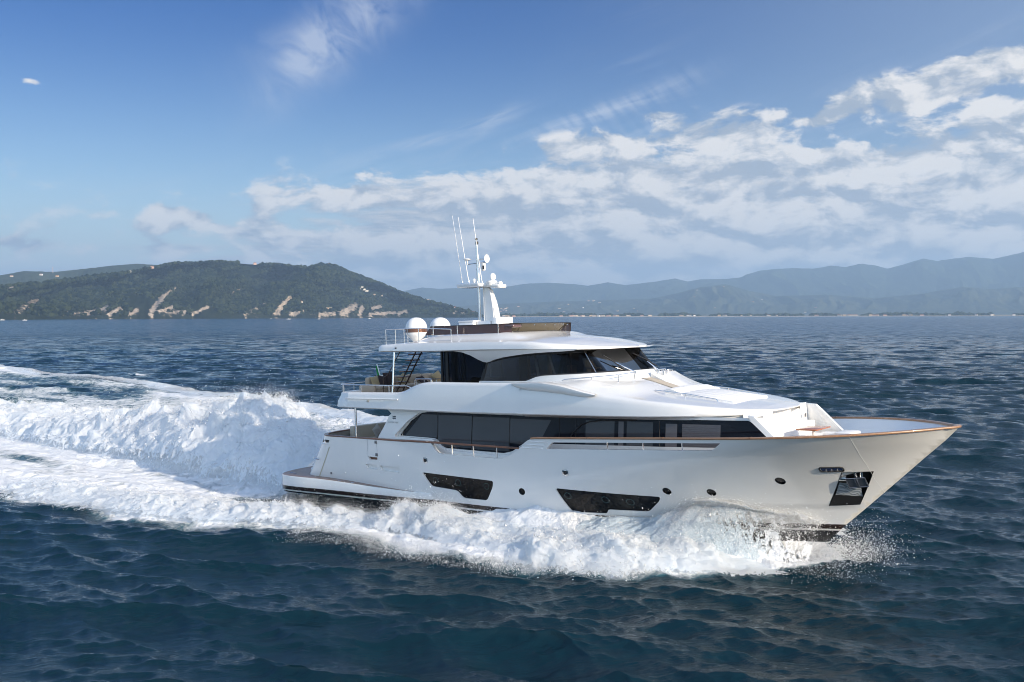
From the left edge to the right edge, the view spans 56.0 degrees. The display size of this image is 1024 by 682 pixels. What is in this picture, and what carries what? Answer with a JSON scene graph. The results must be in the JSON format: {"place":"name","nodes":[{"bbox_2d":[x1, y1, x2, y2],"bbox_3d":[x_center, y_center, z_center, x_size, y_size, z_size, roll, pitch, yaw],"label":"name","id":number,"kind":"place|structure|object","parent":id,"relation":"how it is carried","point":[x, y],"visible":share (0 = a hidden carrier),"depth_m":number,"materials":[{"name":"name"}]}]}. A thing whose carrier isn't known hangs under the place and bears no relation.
{"place":"outdoors","nodes":[
{"label":"outdoors","id":0,"kind":"place"},
{"bbox_2d":[0,264,153,284],"bbox_3d":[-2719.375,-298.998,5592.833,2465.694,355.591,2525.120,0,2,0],"label":"hills behind","id":1,"kind":"structure","parent":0,"point":[24,276],"depth_m":5646.71,"materials":[{"name":"green plant"}]},
{"bbox_2d":[0,263,482,319],"bbox_3d":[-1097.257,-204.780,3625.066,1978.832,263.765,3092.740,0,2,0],"label":"hills","id":2,"kind":"structure","parent":0,"point":[144,307],"depth_m":3404.99,"materials":[{"name":"green plant"}]},
{"bbox_2d":[0,260,482,316],"bbox_3d":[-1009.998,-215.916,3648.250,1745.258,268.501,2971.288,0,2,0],"label":"forest","id":3,"kind":"object","parent":2,"relation":"on","point":[89,292],"visible":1,"depth_m":3766.69,"materials":[{"name":"green plant"}]},
{"bbox_2d":[0,316,1023,681],"bbox_3d":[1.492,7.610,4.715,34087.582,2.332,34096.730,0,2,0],"label":"water","id":4,"kind":"structure","parent":0,"point":[88,594],"depth_m":30.49,"materials":[{"name":"blue liquid"}]},
{"bbox_2d":[0,392,329,489],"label":"stern plume","id":5,"kind":"object","parent":4,"relation":"on","point":[282,449],"visible":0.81,"depth_m":50.10,"materials":[{"name":"white liquid"}]},
{"bbox_2d":[0,375,349,478],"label":"plume spray","id":6,"kind":"object","parent":4,"relation":"on","point":[251,398],"visible":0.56,"depth_m":51.88,"materials":[{"name":"white liquid"}]},
{"bbox_2d":[0,365,388,423],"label":"crest","id":7,"kind":"object","parent":4,"relation":"on","point":[365,418],"visible":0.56,"depth_m":89.67,"materials":[{"name":"white liquid"}]},
{"bbox_2d":[0,478,718,577],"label":"breaking crest","id":8,"kind":"object","parent":4,"relation":"on","point":[557,556],"visible":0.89,"depth_m":33.82,"materials":[{"name":"white liquid"}]},
{"bbox_2d":[3,455,723,580],"bbox_3d":[-8.106,5.549,36.824,32.782,3.132,7.520,1,2,28],"label":"crest spray","id":9,"kind":"object","parent":8,"relation":"on","point":[432,507],"visible":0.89,"depth_m":33.09,"materials":[{"name":"white liquid"}]},
{"bbox_2d":[282,216,961,541],"bbox_3d":[2.217,0.659,36.818,27.747,11.941,7.605,-1,0,38],"label":"motor yacht","id":10,"kind":"object","parent":4,"relation":"on","point":[506,413],"visible":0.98,"depth_m":33.30,"materials":[{"name":"white plastic"}]},
{"bbox_2d":[372,423,381,437],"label":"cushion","id":11,"kind":"object","parent":10,"relation":"on","point":[376,430],"visible":0.84,"depth_m":42.48,"materials":[{"name":"grey fabric"}]},
{"bbox_2d":[376,364,380,375],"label":"ensign","id":12,"kind":"object","parent":10,"relation":"attached to","point":[377,371],"visible":0.47,"depth_m":43.25,"materials":[{"name":"green fabric"}]},
{"bbox_2d":[359,373,440,391],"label":"sofa","id":13,"kind":"object","parent":10,"relation":"on","point":[410,383],"visible":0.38,"depth_m":42.11,"materials":[{"name":"beige fabric"}]},
{"bbox_2d":[370,376,379,384],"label":"cushion","id":14,"kind":"object","parent":13,"relation":"on","point":[374,380],"visible":0.84,"depth_m":41.66,"materials":[{"name":"beige fabric"}]},
{"bbox_2d":[378,375,386,384],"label":"cushion","id":15,"kind":"object","parent":13,"relation":"on","point":[381,380],"visible":0.76,"depth_m":41.97,"materials":[{"name":"brown fabric"}]},
{"bbox_2d":[383,372,391,384],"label":"cushion","id":16,"kind":"object","parent":13,"relation":"on","point":[389,378],"visible":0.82,"depth_m":42.40,"materials":[{"name":"grey fabric"}]},
{"bbox_2d":[397,373,406,383],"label":"cushion","id":17,"kind":"object","parent":13,"relation":"on","point":[400,379],"visible":0.51,"depth_m":43.05,"materials":[{"name":"beige fabric"}]},
{"bbox_2d":[430,371,440,380],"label":"cushion","id":18,"kind":"object","parent":13,"relation":"on","point":[436,374],"visible":0.69,"depth_m":44.71,"materials":[{"name":"beige fabric"}]},
{"bbox_2d":[423,472,492,499],"bbox_3d":[-2.017,5.413,35.850,3.552,0.806,0.147,1,2,40],"label":"hull window","id":19,"kind":"structure","parent":10,"relation":"in","point":[470,488],"depth_m":35.67,"materials":[{"name":"black glass"}]},
{"bbox_2d":[481,355,536,379],"bbox_3d":[-0.134,0.976,35.485,2.734,1.017,0.059,-1,0,38],"label":"side window","id":20,"kind":"structure","parent":10,"relation":"in","point":[524,367],"depth_m":35.36,"materials":[{"name":"black glass"}]},
{"bbox_2d":[536,355,553,374],"bbox_3d":[1.186,0.844,34.493,0.833,0.854,0.102,-1,0,38],"label":"side window","id":21,"kind":"structure","parent":10,"relation":"in","point":[544,365],"depth_m":34.50,"materials":[{"name":"black glass"}]},
{"bbox_2d":[480,351,628,380],"bbox_3d":[1.528,0.899,35.359,5.513,1.077,1.933,-1,0,38],"label":"window frame","id":22,"kind":"structure","parent":10,"relation":"in","point":[536,363],"depth_m":34.48,"materials":[{"name":"black metal"}]},
{"bbox_2d":[550,353,594,373],"bbox_3d":[2.122,0.780,34.050,1.751,0.874,0.401,0,2,14],"label":"side window","id":23,"kind":"structure","parent":10,"relation":"in","point":[570,362],"depth_m":34.03,"materials":[{"name":"black glass"}]},
{"bbox_2d":[401,412,765,452],"bbox_3d":[1.740,3.258,33.541,15.563,1.812,0.346,1,2,36],"label":"saloon window","id":24,"kind":"structure","parent":10,"relation":"in","point":[465,428],"depth_m":33.79,"materials":[{"name":"black glass"}]},
{"bbox_2d":[556,488,659,512],"bbox_3d":[3.263,5.426,32.262,3.660,0.854,0.997,-1,0,38],"label":"hull window","id":25,"kind":"structure","parent":10,"relation":"in","point":[584,500],"depth_m":32.36,"materials":[{"name":"black glass"}]},
{"bbox_2d":[553,482,929,586],"bbox_3d":[7.072,5.354,30.879,15.276,3.490,8.992,0,2,0],"label":"bow spray","id":26,"kind":"object","parent":4,"relation":"on","point":[782,513],"visible":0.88,"depth_m":30.56,"materials":[{"name":"white liquid"}]},
{"bbox_2d":[667,528,846,575],"bbox_3d":[9.191,6.688,33.141,5.148,0.773,11.910,1,2,33],"label":"stem foam","id":27,"kind":"object","parent":4,"relation":"on","point":[711,560],"visible":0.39,"depth_m":29.58,"materials":[{"name":"white liquid"}]},
{"bbox_2d":[0,0,1023,290],"label":"sky","id":28,"kind":"structure","parent":0,"point":[582,142],"materials":[{"name":"blue"}]},
{"bbox_2d":[534,500,821,561],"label":"bow wave","id":29,"kind":"object","parent":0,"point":[752,552],"visible":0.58,"depth_m":30.61,"materials":[{"name":"liquid"}]},
{"bbox_2d":[404,252,1023,305],"bbox_3d":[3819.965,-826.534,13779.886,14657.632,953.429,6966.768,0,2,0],"label":"mountains","id":30,"kind":"structure","parent":0,"point":[923,275],"depth_m":14381.12,"materials":[{"name":"blue stone"}]},
{"bbox_2d":[456,284,1023,314],"bbox_3d":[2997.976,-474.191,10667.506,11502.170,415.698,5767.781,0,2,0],"label":"foothills","id":31,"kind":"structure","parent":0,"point":[726,298],"depth_m":10597.69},
{"bbox_2d":[483,314,1023,316],"bbox_3d":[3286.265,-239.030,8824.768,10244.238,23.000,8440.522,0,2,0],"label":"terrain","id":32,"kind":"structure","parent":0,"point":[719,316],"depth_m":5907.99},
{"bbox_2d":[500,311,1023,315],"bbox_3d":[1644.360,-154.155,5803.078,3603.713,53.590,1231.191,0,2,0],"label":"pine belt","id":33,"kind":"object","parent":32,"relation":"on","point":[958,313],"visible":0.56,"depth_m":5976.77,"materials":[{"name":"green plant"}]}
]}

